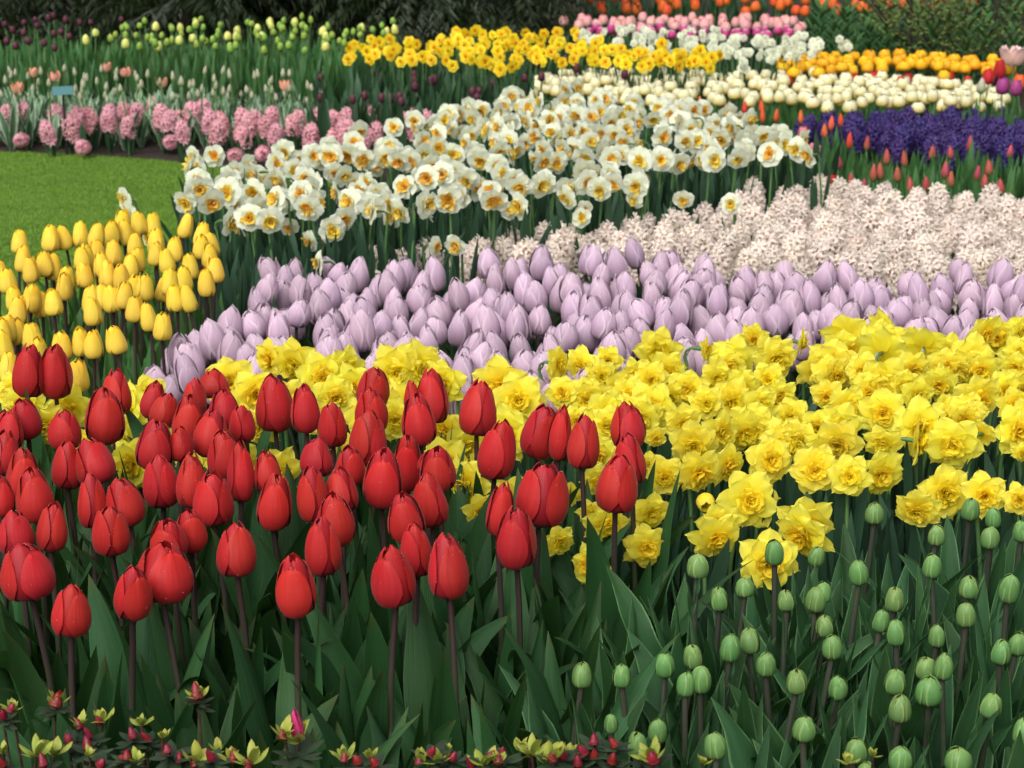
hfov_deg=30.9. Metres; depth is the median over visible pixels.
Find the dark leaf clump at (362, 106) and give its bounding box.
[339,89,368,117]
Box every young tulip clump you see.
[498,664,663,767]
[543,658,681,752]
[570,692,709,767]
[572,599,681,715]
[591,614,647,735]
[591,632,778,717]
[594,618,662,719]
[598,573,687,723]
[631,722,694,767]
[640,597,749,695]
[642,683,799,767]
[673,700,820,767]
[687,592,820,723]
[689,694,762,762]
[690,612,886,744]
[698,579,901,672]
[711,678,911,767]
[721,576,796,670]
[727,592,838,634]
[745,614,770,673]
[756,643,914,745]
[762,552,881,647]
[771,613,971,693]
[778,590,955,705]
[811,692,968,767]
[818,549,912,634]
[824,598,839,698]
[828,581,1002,657]
[856,648,887,767]
[858,613,957,694]
[872,681,995,767]
[873,655,1017,743]
[880,553,938,625]
[896,565,929,619]
[897,576,1023,716]
[937,515,1022,640]
[944,560,961,612]
[947,599,1014,717]
[992,547,998,559]
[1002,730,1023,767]
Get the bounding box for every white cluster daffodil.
[578,28,590,65]
[586,34,599,45]
[601,27,607,35]
[612,36,623,44]
[614,25,627,58]
[624,23,635,49]
[630,31,646,64]
[632,33,646,41]
[639,42,653,71]
[641,26,655,47]
[647,33,656,74]
[657,27,671,49]
[663,40,673,74]
[671,29,686,75]
[679,39,694,67]
[685,26,695,53]
[685,35,696,44]
[699,29,710,71]
[706,40,721,70]
[709,33,725,71]
[709,43,722,72]
[710,25,720,33]
[718,42,734,81]
[721,34,736,71]
[722,34,740,71]
[723,41,741,99]
[728,34,748,75]
[733,47,755,87]
[737,57,750,101]
[748,33,761,73]
[752,34,769,74]
[756,48,775,99]
[760,38,776,73]
[767,48,779,106]
[775,40,788,71]
[782,34,798,45]
[783,44,800,87]
[790,42,806,87]
[792,34,806,49]
[795,31,808,50]
[806,43,818,75]
[807,36,824,48]
[807,43,823,76]
[835,35,852,72]
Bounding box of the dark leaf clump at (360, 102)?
[355,96,377,110]
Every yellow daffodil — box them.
[0,371,26,448]
[2,388,45,451]
[35,404,62,509]
[43,383,89,427]
[54,429,107,529]
[111,414,132,448]
[112,437,144,488]
[125,380,147,425]
[134,373,171,427]
[175,453,207,469]
[205,356,251,442]
[231,371,269,444]
[246,406,279,448]
[249,443,279,467]
[254,446,301,479]
[255,336,288,437]
[269,379,301,485]
[272,335,315,379]
[294,350,339,447]
[298,401,339,478]
[311,343,367,452]
[311,372,353,437]
[330,432,365,524]
[338,361,367,396]
[343,396,356,433]
[362,396,403,483]
[372,343,428,449]
[388,378,424,449]
[391,337,440,449]
[424,436,467,460]
[426,358,466,414]
[436,414,470,503]
[446,427,483,503]
[451,453,490,502]
[460,477,489,521]
[469,353,527,479]
[470,452,473,460]
[476,526,574,560]
[492,371,547,479]
[496,401,542,476]
[496,476,522,493]
[521,345,568,465]
[543,375,577,526]
[543,404,587,550]
[553,374,595,527]
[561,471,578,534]
[565,391,622,508]
[567,344,598,377]
[567,482,580,554]
[568,522,663,580]
[570,378,601,502]
[571,542,610,584]
[572,499,631,568]
[575,375,611,397]
[578,463,622,514]
[581,507,629,541]
[584,358,614,383]
[592,404,615,439]
[593,436,614,467]
[597,345,624,373]
[606,369,653,451]
[607,376,656,454]
[613,446,650,566]
[614,394,665,449]
[621,391,647,487]
[621,454,689,567]
[622,491,682,569]
[623,355,659,453]
[631,326,684,362]
[632,381,676,500]
[635,360,668,446]
[644,426,666,481]
[644,450,686,528]
[652,351,686,384]
[655,380,686,500]
[659,450,722,589]
[664,369,711,435]
[665,401,700,497]
[668,419,720,586]
[672,503,743,593]
[682,513,739,640]
[683,334,712,370]
[685,383,741,490]
[685,470,780,590]
[695,440,743,621]
[700,358,731,485]
[701,406,737,513]
[707,333,759,487]
[709,344,746,418]
[715,375,749,458]
[716,409,766,587]
[723,362,786,448]
[727,369,761,465]
[729,401,779,559]
[736,406,770,538]
[738,384,776,451]
[739,528,799,620]
[741,322,790,383]
[744,434,790,539]
[751,337,797,376]
[753,334,808,398]
[758,416,800,478]
[766,379,816,411]
[770,425,805,463]
[770,502,858,628]
[773,395,807,496]
[775,420,812,589]
[775,443,837,590]
[775,495,834,621]
[782,420,824,497]
[788,452,874,570]
[792,328,812,407]
[793,349,822,408]
[796,422,823,501]
[802,409,826,495]
[804,429,842,502]
[808,338,862,436]
[809,353,849,384]
[809,379,841,408]
[814,356,849,389]
[819,314,866,337]
[819,419,866,513]
[822,401,865,516]
[823,329,853,388]
[823,386,862,415]
[841,332,862,353]
[844,350,874,442]
[849,373,875,459]
[850,356,904,443]
[854,387,904,545]
[856,450,903,561]
[858,307,895,435]
[858,322,886,335]
[858,326,905,433]
[861,325,885,334]
[863,424,924,533]
[865,372,900,459]
[867,319,888,326]
[868,414,941,517]
[879,489,943,621]
[886,322,905,337]
[891,369,918,394]
[891,394,945,570]
[896,326,915,332]
[896,375,934,490]
[899,393,956,495]
[900,327,947,402]
[900,350,932,404]
[910,461,967,552]
[919,416,985,556]
[920,366,958,457]
[922,395,952,478]
[926,347,968,383]
[926,361,950,401]
[933,331,964,352]
[937,390,999,468]
[938,420,996,577]
[945,396,982,474]
[948,398,985,471]
[951,331,994,384]
[952,349,981,384]
[953,372,1005,470]
[960,348,1002,415]
[960,469,1019,583]
[964,314,1001,346]
[983,369,1023,462]
[984,442,1023,532]
[988,317,1017,370]
[988,369,1020,458]
[992,386,1023,476]
[992,404,1023,528]
[996,334,1023,358]
[997,481,1023,547]
[1001,351,1023,463]
[1002,316,1023,337]
[1006,315,1023,337]
[1006,398,1023,489]
[1011,317,1023,336]
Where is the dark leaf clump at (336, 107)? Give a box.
[326,94,339,113]
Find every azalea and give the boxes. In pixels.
[0,689,73,767]
[56,708,125,767]
[111,713,191,767]
[175,681,232,767]
[208,737,268,767]
[270,708,323,767]
[329,742,395,767]
[410,740,465,767]
[459,745,524,767]
[514,733,583,767]
[555,731,634,767]
[629,735,673,767]
[697,754,712,767]
[836,751,860,767]
[869,747,882,767]
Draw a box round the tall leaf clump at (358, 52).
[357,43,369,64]
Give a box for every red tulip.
[0,408,40,509]
[0,408,55,495]
[0,429,54,571]
[0,447,42,653]
[0,475,15,609]
[0,500,79,693]
[0,509,127,698]
[0,542,175,738]
[0,583,170,767]
[12,343,49,477]
[13,398,66,508]
[13,409,81,537]
[16,466,107,665]
[25,343,72,536]
[33,472,105,677]
[51,439,80,585]
[59,564,214,766]
[60,437,188,582]
[72,454,205,611]
[83,506,200,652]
[84,518,330,694]
[85,387,133,527]
[99,540,218,743]
[103,367,144,499]
[104,477,186,627]
[107,379,175,478]
[107,392,177,487]
[119,469,263,645]
[126,368,270,456]
[126,377,206,509]
[132,508,255,715]
[135,418,172,468]
[143,407,247,522]
[166,426,206,518]
[171,450,232,628]
[172,392,236,474]
[186,449,312,653]
[188,520,267,749]
[200,440,311,628]
[207,429,260,531]
[209,387,236,428]
[210,472,327,699]
[221,553,330,767]
[229,404,255,512]
[255,372,291,450]
[262,444,379,561]
[267,464,364,634]
[278,437,367,553]
[281,515,365,701]
[284,521,435,759]
[291,383,332,484]
[301,465,373,642]
[302,490,389,663]
[306,544,474,767]
[317,402,349,548]
[339,409,475,596]
[346,453,454,583]
[355,386,387,532]
[356,366,389,524]
[356,491,439,640]
[362,447,402,604]
[380,434,495,581]
[396,481,602,698]
[401,392,471,529]
[403,532,484,767]
[404,379,442,438]
[413,472,496,692]
[417,366,452,531]
[419,445,553,604]
[425,377,510,539]
[456,418,581,550]
[476,505,542,701]
[481,403,629,542]
[515,461,624,669]
[533,412,695,604]
[533,454,676,641]
[547,404,579,581]
[602,432,679,592]
[610,401,661,568]
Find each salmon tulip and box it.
[547,15,571,63]
[574,19,583,29]
[577,13,584,56]
[583,14,592,27]
[592,19,604,48]
[600,14,607,43]
[606,16,627,44]
[614,15,625,43]
[614,19,622,56]
[624,15,633,40]
[627,15,635,49]
[631,23,645,46]
[638,12,646,46]
[646,15,656,47]
[655,16,665,32]
[656,14,674,48]
[666,14,681,39]
[667,16,675,27]
[669,20,679,47]
[673,16,689,48]
[688,12,696,22]
[691,17,700,43]
[698,16,706,50]
[699,18,709,44]
[704,13,713,51]
[708,19,713,51]
[718,12,726,19]
[718,16,726,59]
[721,20,734,59]
[731,16,738,58]
[739,12,752,47]
[739,16,751,47]
[740,19,750,29]
[743,12,753,48]
[753,21,761,28]
[757,13,780,51]
[762,17,768,26]
[767,17,774,37]
[773,16,781,45]
[775,20,783,44]
[777,16,789,45]
[788,15,798,27]
[793,23,803,33]
[798,22,806,30]
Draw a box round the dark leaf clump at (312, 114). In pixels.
[307,100,329,126]
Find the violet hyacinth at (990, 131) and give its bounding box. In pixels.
[981,126,999,137]
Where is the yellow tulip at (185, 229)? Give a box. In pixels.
[156,213,198,315]
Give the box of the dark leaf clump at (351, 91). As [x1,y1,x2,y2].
[342,84,361,106]
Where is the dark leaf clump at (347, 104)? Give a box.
[337,98,351,111]
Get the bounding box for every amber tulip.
[776,57,783,65]
[776,62,789,72]
[786,58,794,67]
[786,67,800,93]
[792,63,803,92]
[795,60,806,71]
[804,61,811,77]
[806,58,816,65]
[812,67,825,111]
[816,58,829,90]
[825,63,837,84]
[827,55,838,86]
[831,51,840,85]
[835,62,848,72]
[842,54,854,61]
[848,64,857,73]
[849,51,859,63]
[858,56,869,75]
[860,49,875,75]
[861,60,873,66]
[861,62,873,72]
[865,50,875,57]
[875,58,888,65]
[876,63,888,72]
[878,49,890,56]
[882,56,892,65]
[890,56,902,77]
[890,61,906,76]
[892,48,905,73]
[896,53,906,75]
[897,61,910,75]
[906,53,919,76]
[906,57,916,72]
[914,49,930,75]
[915,58,926,73]
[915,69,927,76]
[917,56,930,75]
[923,55,933,76]
[924,55,941,75]
[927,60,935,75]
[929,52,940,76]
[933,60,944,90]
[938,70,950,89]
[939,52,946,57]
[944,60,951,70]
[949,54,960,77]
[950,62,960,89]
[958,63,970,84]
[960,55,976,81]
[960,60,970,82]
[965,55,975,75]
[968,59,981,84]
[969,57,979,84]
[975,61,987,82]
[981,65,993,77]
[987,53,997,60]
[988,61,997,85]
[1006,66,1022,99]
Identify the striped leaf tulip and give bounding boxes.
[0,69,34,98]
[0,75,25,132]
[0,90,21,107]
[3,66,11,100]
[3,70,21,105]
[10,89,33,104]
[21,72,48,101]
[23,77,54,107]
[34,66,50,101]
[38,78,63,148]
[62,64,68,108]
[66,67,82,104]
[67,83,95,111]
[70,72,102,110]
[70,92,85,108]
[72,87,86,99]
[73,79,96,110]
[82,72,88,95]
[82,76,110,105]
[86,91,113,112]
[87,95,116,111]
[92,64,103,103]
[96,81,111,131]
[101,84,140,150]
[104,67,125,104]
[111,72,132,104]
[112,88,116,97]
[114,100,147,110]
[124,69,157,98]
[126,70,147,102]
[130,93,170,142]
[135,74,153,123]
[135,79,151,147]
[148,77,174,112]
[155,92,178,108]
[164,78,181,104]
[171,71,184,110]
[174,79,192,97]
[176,76,193,131]
[177,91,190,105]
[181,89,208,140]
[185,83,215,148]
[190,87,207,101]
[191,78,210,136]
[192,89,220,109]
[196,80,226,142]
[203,65,217,106]
[210,65,239,107]
[211,73,229,105]
[214,67,242,107]
[217,86,234,139]
[217,92,244,107]
[218,70,234,140]
[225,90,248,108]
[227,84,240,112]
[237,85,258,110]
[240,90,256,110]
[244,69,271,104]
[248,84,284,110]
[249,85,281,105]
[253,71,265,112]
[257,78,287,109]
[261,75,280,113]
[265,93,279,122]
[274,91,302,114]
[278,83,296,140]
[281,68,300,98]
[284,68,298,109]
[288,95,316,113]
[290,80,310,111]
[298,83,313,126]
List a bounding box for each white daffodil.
[116,187,178,267]
[122,200,135,221]
[142,234,198,298]
[160,176,213,283]
[170,158,205,228]
[174,192,196,255]
[178,145,211,225]
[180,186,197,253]
[181,155,202,225]
[185,167,210,230]
[198,145,224,233]
[198,187,224,234]
[202,172,257,233]
[208,194,265,249]
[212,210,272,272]
[213,176,241,246]
[214,160,244,214]
[214,206,237,262]
[220,165,242,246]
[228,154,256,180]
[233,203,271,277]
[236,195,268,265]
[240,177,265,243]
[243,191,291,240]
[244,163,262,180]
[245,206,287,270]
[247,185,325,262]
[248,162,270,191]
[257,167,272,186]
[263,166,294,241]
[265,151,286,187]
[268,166,306,224]
[271,139,296,188]
[273,179,315,256]
[277,189,326,260]
[281,187,296,219]
[281,217,311,256]
[283,157,305,185]
[285,176,319,239]
[290,165,321,212]
[292,194,356,264]
[296,150,312,168]
[300,230,324,255]
[301,143,320,167]
[305,190,325,256]
[311,171,338,220]
[311,250,342,275]
[312,214,349,271]
[314,136,352,208]
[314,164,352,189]
[315,131,363,188]
[317,142,343,208]
[323,161,341,211]
[324,181,369,231]
[333,164,352,186]
[335,206,356,262]
[336,149,392,190]
[338,186,374,266]
[341,144,357,172]
[346,171,359,187]
[348,120,374,172]
[348,180,384,235]
[349,141,367,164]
[349,189,377,249]
[350,190,403,243]
[355,192,394,253]
[358,172,377,185]
[360,154,384,182]
[364,198,388,273]
[366,182,393,225]
[372,145,413,178]
[372,210,404,248]
[373,135,403,202]
[373,144,396,193]
[380,189,407,252]
[383,117,403,181]
[383,142,430,182]
[387,151,416,204]
[387,198,426,298]
[390,137,402,184]
[393,148,420,189]
[393,175,416,236]
[399,236,449,295]
[401,129,430,207]
[404,160,460,229]
[405,110,424,194]
[408,114,436,145]
[408,189,463,315]
[410,167,420,244]
[411,119,431,137]
[414,110,453,138]
[414,164,464,239]
[420,154,439,192]
[424,115,434,132]
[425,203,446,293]
[426,186,463,342]
[428,136,465,163]
[429,123,453,188]
[438,104,458,142]
[440,154,459,218]
[444,234,478,283]
[446,121,467,166]
[446,124,468,164]
[446,142,465,161]
[447,181,498,247]
[448,159,465,211]
[451,104,465,144]
[453,167,500,230]
[454,124,479,167]
[459,173,484,235]
[460,96,475,144]
[460,133,488,179]
[464,141,484,174]
[464,201,516,237]
[465,109,485,173]
[466,102,488,149]
[467,146,486,173]
[467,150,490,176]
[470,189,507,250]
[471,178,530,236]
[473,100,491,143]
[475,117,491,172]
[477,180,504,237]
[480,120,491,142]
[483,162,509,179]
[484,153,510,200]
[486,141,506,179]
[487,102,503,180]
[489,113,519,147]
[489,130,518,168]
[490,111,506,129]
[490,117,519,168]
[493,96,512,112]
[493,133,516,168]
[494,127,517,168]
[499,168,538,227]
[500,85,519,104]
[500,143,515,165]
[506,120,529,168]
[506,138,524,168]
[507,173,559,244]
[509,191,531,245]
[510,113,521,134]
[513,98,531,149]
[515,86,525,133]
[515,172,569,244]
[516,103,540,132]
[517,98,543,133]
[519,133,534,179]
[520,110,538,200]
[523,117,543,156]
[524,97,540,117]
[526,90,541,111]
[528,127,547,173]
[528,150,553,174]
[528,151,551,223]
[529,123,576,177]
[533,92,551,111]
[533,109,559,174]
[535,139,553,152]
[537,168,558,223]
[542,101,555,110]
[543,122,575,171]
[544,129,562,146]
[547,151,570,208]
[549,207,590,277]
[550,98,558,104]
[551,102,566,140]
[552,103,570,150]
[552,116,573,174]
[554,107,569,169]
[554,120,591,176]
[554,169,598,234]
[555,138,573,177]
[555,184,581,236]
[556,177,584,223]
[557,91,569,104]
[558,79,574,94]
[559,145,592,200]
[566,136,584,178]
[567,104,583,123]
[569,78,583,125]
[569,92,585,109]
[571,148,595,161]
[572,101,582,126]
[572,157,599,233]
[575,200,594,234]
[580,107,599,124]
[580,160,600,200]
[581,130,598,150]
[586,89,614,142]
[586,176,624,232]
[588,123,594,160]
[589,90,603,106]
[590,101,607,121]
[592,124,606,141]
[593,139,609,174]
[599,146,621,201]
[600,161,620,221]
[601,108,613,117]
[601,112,618,124]
[601,162,624,226]
[603,124,625,145]
[604,171,622,220]
[614,105,644,166]
[615,144,631,174]
[616,118,635,137]
[616,132,634,147]
[621,171,648,217]
[623,100,648,145]
[624,92,642,136]
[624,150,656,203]
[625,133,643,146]
[625,192,662,233]
[626,110,636,125]
[626,146,637,163]
[628,146,656,216]
[632,166,662,219]
[633,112,643,135]
[633,131,665,175]
[636,104,653,149]
[642,111,661,147]
[648,148,675,210]
[648,152,690,213]
[649,97,668,149]
[649,104,670,136]
[650,145,686,210]
[651,97,693,123]
[651,126,671,194]
[652,110,690,153]
[653,121,676,153]
[660,96,672,104]
[661,150,696,206]
[662,105,678,140]
[663,129,693,191]
[663,190,699,224]
[666,114,682,174]
[669,119,697,148]
[671,119,695,158]
[673,99,685,110]
[681,131,705,190]
[683,100,702,113]
[686,108,703,171]
[689,151,703,206]
[690,127,709,184]
[690,146,725,220]
[693,113,705,153]
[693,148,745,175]
[694,113,721,168]
[698,99,712,118]
[703,122,719,135]
[703,136,726,212]
[705,131,730,173]
[717,145,750,203]
[718,102,737,128]
[720,115,742,174]
[721,192,752,242]
[724,111,742,156]
[724,116,756,152]
[726,111,743,150]
[727,148,754,194]
[728,133,756,173]
[729,107,757,154]
[730,125,765,179]
[734,138,756,184]
[735,128,758,176]
[751,132,791,197]
[755,125,771,179]
[757,141,790,212]
[758,132,779,205]
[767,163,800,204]
[771,124,801,168]
[772,124,792,190]
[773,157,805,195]
[783,130,809,179]
[786,136,805,187]
[797,143,831,210]
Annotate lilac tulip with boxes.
[143,364,167,378]
[161,347,173,375]
[164,374,182,427]
[167,332,191,368]
[173,339,204,377]
[174,352,199,393]
[187,329,212,367]
[199,317,224,363]
[205,326,244,411]
[216,329,243,361]
[217,304,242,335]
[236,341,293,445]
[241,308,266,340]
[245,332,263,349]
[245,351,269,449]
[248,286,266,308]
[254,301,273,339]
[256,273,278,305]
[257,255,280,278]
[267,308,291,337]
[270,336,294,445]
[271,279,291,309]
[276,264,293,281]
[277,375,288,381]
[278,334,296,433]
[279,308,287,315]
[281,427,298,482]
[286,298,311,340]
[288,256,302,276]
[289,273,311,346]
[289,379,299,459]
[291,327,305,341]
[294,333,343,437]
[306,272,322,343]
[306,285,319,342]
[308,286,351,346]
[309,288,332,322]
[313,310,339,347]
[316,256,335,278]
[316,323,339,345]
[318,276,341,309]
[327,262,383,310]
[327,307,345,332]
[336,270,357,294]
[337,331,358,354]
[339,299,352,322]
[343,319,366,357]
[344,293,361,358]
[348,256,369,293]
[349,308,375,360]
[352,295,375,353]
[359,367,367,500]
[360,287,377,355]
[365,353,375,368]
[366,296,409,356]
[368,273,383,311]
[371,338,388,352]
[372,345,387,446]
[373,310,392,336]
[375,330,398,346]
[377,268,400,302]
[381,259,404,309]
[384,285,401,310]
[392,313,410,337]
[393,334,414,347]
[398,254,417,318]
[401,330,412,336]
[406,282,449,356]
[408,306,427,336]
[413,269,431,294]
[415,336,425,345]
[418,322,451,357]
[423,315,447,345]
[425,254,445,295]
[426,295,452,355]
[431,292,448,349]
[438,350,453,367]
[438,351,449,366]
[442,291,454,359]
[444,277,470,357]
[448,309,471,351]
[449,302,470,361]
[449,381,470,414]
[452,351,475,384]
[453,276,485,353]
[453,343,472,362]
[463,328,485,350]
[464,296,485,329]
[469,340,492,368]
[472,303,509,361]
[477,247,499,278]
[483,287,501,308]
[484,329,506,356]
[486,263,504,294]
[488,350,505,359]
[492,295,499,311]
[495,312,508,348]
[496,291,517,351]
[503,257,520,295]
[505,306,525,342]
[506,257,528,291]
[509,332,530,361]
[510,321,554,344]
[510,349,535,371]
[512,303,531,340]
[514,271,561,346]
[523,280,547,348]
[526,369,545,389]
[528,244,556,324]
[529,303,550,351]
[530,312,577,350]
[530,351,550,381]
[536,342,542,353]
[540,382,560,465]
[542,266,558,326]
[542,331,564,352]
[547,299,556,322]
[547,326,567,353]
[548,367,586,463]
[549,275,563,319]
[550,245,603,317]
[552,320,579,352]
[553,261,568,320]
[558,271,583,302]
[561,289,582,321]
[574,314,598,353]
[578,244,591,281]
[578,292,603,354]
[582,281,590,295]
[587,276,612,354]
[591,307,616,343]
[592,262,610,286]
[594,289,634,350]
[599,328,626,359]
[602,249,609,263]
[605,245,652,330]
[610,271,624,299]
[610,290,623,314]
[615,309,637,361]
[618,270,636,297]
[620,325,640,357]
[621,359,626,369]
[625,236,644,298]
[626,347,631,359]
[627,298,654,326]
[631,317,649,331]
[634,330,642,360]
[639,261,656,298]
[642,279,661,329]
[645,268,667,295]
[651,250,669,274]
[653,296,671,330]
[654,306,675,339]
[665,248,681,266]
[665,262,684,296]
[667,269,691,299]
[670,288,693,326]
[672,323,693,340]
[677,336,698,344]
[679,276,704,306]
[680,348,699,422]
[683,339,695,355]
[688,305,710,335]
[692,252,708,275]
[692,267,716,284]
[694,327,713,344]
[694,342,706,377]
[698,257,715,278]
[702,280,715,309]
[705,311,728,341]
[706,282,729,316]
[716,270,725,286]
[723,318,742,341]
[725,305,743,321]
[728,275,751,303]
[729,295,746,309]
[736,264,755,296]
[739,305,764,368]
[748,291,790,334]
[753,269,790,333]
[753,282,773,304]
[762,304,788,336]
[770,269,784,303]
[775,287,799,388]
[776,259,794,333]
[779,289,803,338]
[781,270,804,380]
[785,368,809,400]
[786,334,800,381]
[789,311,813,400]
[792,330,819,409]
[800,277,820,343]
[806,302,837,401]
[809,310,820,342]
[813,260,836,295]
[821,292,828,308]
[824,309,843,327]
[828,281,847,308]
[836,259,858,293]
[839,298,861,318]
[848,277,874,387]
[862,303,877,318]
[867,276,882,286]
[872,283,891,308]
[874,308,897,326]
[885,297,911,327]
[897,271,911,295]
[897,292,916,311]
[904,315,933,401]
[907,271,929,302]
[911,297,930,317]
[923,315,939,331]
[926,305,948,332]
[928,290,942,309]
[930,272,953,304]
[932,287,951,315]
[942,313,963,385]
[949,256,966,315]
[954,260,973,315]
[957,277,984,313]
[958,308,976,327]
[958,323,973,339]
[959,297,978,318]
[982,283,1003,356]
[986,257,1014,287]
[986,307,1008,356]
[1000,276,1020,300]
[1003,294,1021,317]
[1010,274,1023,302]
[1014,302,1023,317]
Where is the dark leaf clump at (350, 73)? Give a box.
[334,66,353,98]
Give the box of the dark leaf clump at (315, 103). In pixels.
[310,82,326,106]
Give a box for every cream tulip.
[530,87,538,97]
[534,74,546,99]
[534,79,542,91]
[542,84,553,103]
[544,71,551,95]
[547,74,560,99]
[548,77,560,100]
[550,84,560,97]
[558,68,568,76]
[567,69,573,75]
[583,72,594,101]
[583,83,594,105]
[589,77,600,87]
[600,75,611,85]
[604,84,612,91]
[608,67,617,75]
[612,76,621,86]
[612,86,620,105]
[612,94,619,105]
[616,79,628,86]
[618,84,627,94]
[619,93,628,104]
[622,86,633,93]
[632,85,641,95]
[639,83,650,130]
[645,82,655,114]
[645,93,657,150]
[653,85,664,96]
[654,80,662,85]
[663,74,668,82]
[664,80,677,91]
[664,91,676,103]
[669,75,681,85]
[672,88,681,95]
[677,88,690,99]
[684,80,697,89]
[687,88,697,99]
[689,68,700,78]
[689,75,702,96]
[697,69,704,78]
[701,77,712,86]
[702,86,714,110]
[706,79,717,108]
[707,91,719,112]
[710,83,723,114]
[712,93,725,113]
[713,72,723,80]
[721,81,730,106]
[725,75,734,87]
[728,88,740,111]
[730,78,744,109]
[732,70,743,79]
[733,86,741,112]
[739,88,749,109]
[741,95,755,111]
[745,69,758,93]
[747,89,759,112]
[748,78,758,108]
[752,75,761,101]
[755,78,767,111]
[760,69,770,77]
[760,86,773,112]
[762,84,773,116]
[762,91,773,124]
[765,80,777,108]
[770,72,781,93]
[773,90,786,120]
[776,83,788,114]
[777,74,789,107]
[781,88,794,111]
[784,92,798,127]
[792,81,803,113]
[795,90,807,118]
[796,74,807,107]
[796,79,806,114]
[799,87,812,113]
[802,92,816,116]
[806,80,814,111]
[806,96,820,129]
[808,67,814,92]
[809,76,817,94]
[813,79,825,114]
[816,84,826,118]
[816,92,823,120]
[817,92,831,114]
[821,75,831,84]
[821,100,837,116]
[822,84,832,94]
[828,73,837,95]
[831,92,845,117]
[832,85,845,113]
[834,79,839,110]
[834,93,843,115]
[838,78,849,107]
[840,72,852,80]
[841,86,852,111]
[841,99,857,157]
[842,91,851,113]
[850,82,859,99]
[852,75,865,109]
[853,86,865,112]
[854,86,866,114]
[856,96,869,121]
[863,92,874,120]
[865,79,878,119]
[868,83,879,112]
[873,76,882,82]
[873,87,884,111]
[876,70,887,80]
[876,89,890,111]
[876,93,889,112]
[879,80,890,110]
[886,95,895,109]
[887,88,898,110]
[891,74,900,80]
[892,94,905,111]
[896,78,909,108]
[902,92,909,108]
[905,84,917,107]
[905,91,918,111]
[911,79,921,103]
[911,102,924,115]
[912,74,922,79]
[917,84,927,106]
[917,91,925,106]
[920,76,928,85]
[921,92,935,112]
[925,83,935,109]
[926,76,939,106]
[926,88,938,112]
[936,98,947,111]
[938,89,950,113]
[941,79,953,89]
[943,94,957,106]
[952,78,960,107]
[954,87,963,95]
[959,89,972,96]
[959,94,973,114]
[960,84,969,88]
[963,79,973,108]
[967,84,977,112]
[972,91,983,102]
[973,101,985,111]
[986,92,1000,103]
[988,86,995,91]
[993,98,1005,111]
[999,94,1008,103]
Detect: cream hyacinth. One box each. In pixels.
[369,244,377,266]
[375,263,380,275]
[395,247,406,259]
[416,236,443,269]
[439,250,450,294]
[459,245,477,285]
[466,234,489,287]
[486,237,505,290]
[491,235,513,291]
[506,229,519,249]
[509,235,538,290]
[526,237,539,247]
[533,220,549,244]
[545,220,569,246]
[547,227,583,298]
[568,223,579,233]
[570,230,586,282]
[582,229,602,278]
[587,240,611,286]
[595,220,616,246]
[606,229,627,248]
[611,241,627,263]
[620,212,642,231]
[623,216,643,239]
[628,250,650,285]
[633,228,654,252]
[639,242,651,261]
[640,212,655,234]
[650,226,677,253]
[650,238,671,296]
[653,218,673,239]
[661,207,678,219]
[665,210,684,240]
[674,235,694,264]
[676,220,701,250]
[677,209,692,227]
[683,249,702,273]
[689,231,727,284]
[691,200,715,221]
[694,217,707,228]
[704,211,730,232]
[704,212,726,242]
[705,233,715,243]
[710,242,734,291]
[715,201,723,213]
[716,228,747,306]
[725,213,732,225]
[727,189,750,218]
[729,230,751,279]
[730,219,752,246]
[731,215,752,235]
[733,246,760,304]
[742,176,765,199]
[742,201,765,233]
[746,193,761,211]
[747,186,767,211]
[749,239,767,269]
[751,216,772,240]
[752,223,780,248]
[760,244,783,272]
[764,199,784,214]
[764,210,777,225]
[771,221,791,232]
[773,185,789,200]
[773,224,789,246]
[774,203,786,217]
[776,204,798,225]
[779,190,792,205]
[780,231,805,268]
[788,183,809,207]
[788,193,807,220]
[788,216,807,234]
[794,256,817,278]
[795,201,811,229]
[797,231,810,253]
[804,240,831,267]
[807,217,824,238]
[808,173,830,204]
[808,209,831,233]
[808,233,822,249]
[809,206,823,226]
[813,215,835,240]
[818,186,839,202]
[820,234,831,242]
[823,193,839,210]
[823,228,849,258]
[828,197,851,217]
[829,213,848,234]
[829,254,843,271]
[831,176,848,198]
[841,248,858,298]
[843,183,862,199]
[843,186,862,207]
[843,212,859,229]
[845,226,867,246]
[846,202,864,226]
[846,232,869,255]
[848,178,862,188]
[850,198,866,215]
[854,225,869,244]
[855,253,887,287]
[856,205,883,243]
[857,243,884,269]
[858,244,881,261]
[859,185,874,207]
[869,217,898,247]
[871,180,892,205]
[871,225,896,245]
[872,232,893,259]
[874,202,892,216]
[875,191,898,213]
[881,211,903,238]
[882,239,898,271]
[883,258,905,298]
[884,236,909,272]
[889,189,903,203]
[894,199,911,219]
[896,221,919,249]
[898,202,925,227]
[904,250,924,273]
[906,186,926,201]
[907,187,930,216]
[908,230,931,255]
[915,214,934,233]
[919,250,952,312]
[927,182,951,212]
[927,230,953,258]
[927,240,943,256]
[928,199,936,214]
[930,198,949,226]
[930,215,939,232]
[938,215,962,235]
[939,255,951,274]
[940,232,954,257]
[941,212,962,230]
[942,225,958,254]
[950,190,974,212]
[951,260,976,315]
[953,190,975,218]
[954,229,981,255]
[955,219,983,255]
[956,246,974,263]
[961,207,985,228]
[970,199,995,222]
[970,247,994,290]
[972,225,996,249]
[976,181,1001,202]
[985,194,999,200]
[985,216,1002,230]
[986,197,997,217]
[986,226,1000,249]
[986,245,1009,260]
[992,228,1006,245]
[993,250,1010,262]
[994,193,1017,224]
[995,229,1021,250]
[998,213,1016,230]
[1005,239,1023,263]
[1011,260,1023,276]
[1013,222,1023,244]
[1014,198,1023,211]
[1014,202,1023,226]
[1016,251,1023,268]
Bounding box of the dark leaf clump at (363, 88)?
[361,84,374,97]
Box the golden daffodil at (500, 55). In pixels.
[492,52,506,81]
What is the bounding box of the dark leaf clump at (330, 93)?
[321,74,353,110]
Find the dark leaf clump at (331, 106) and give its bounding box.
[326,100,333,110]

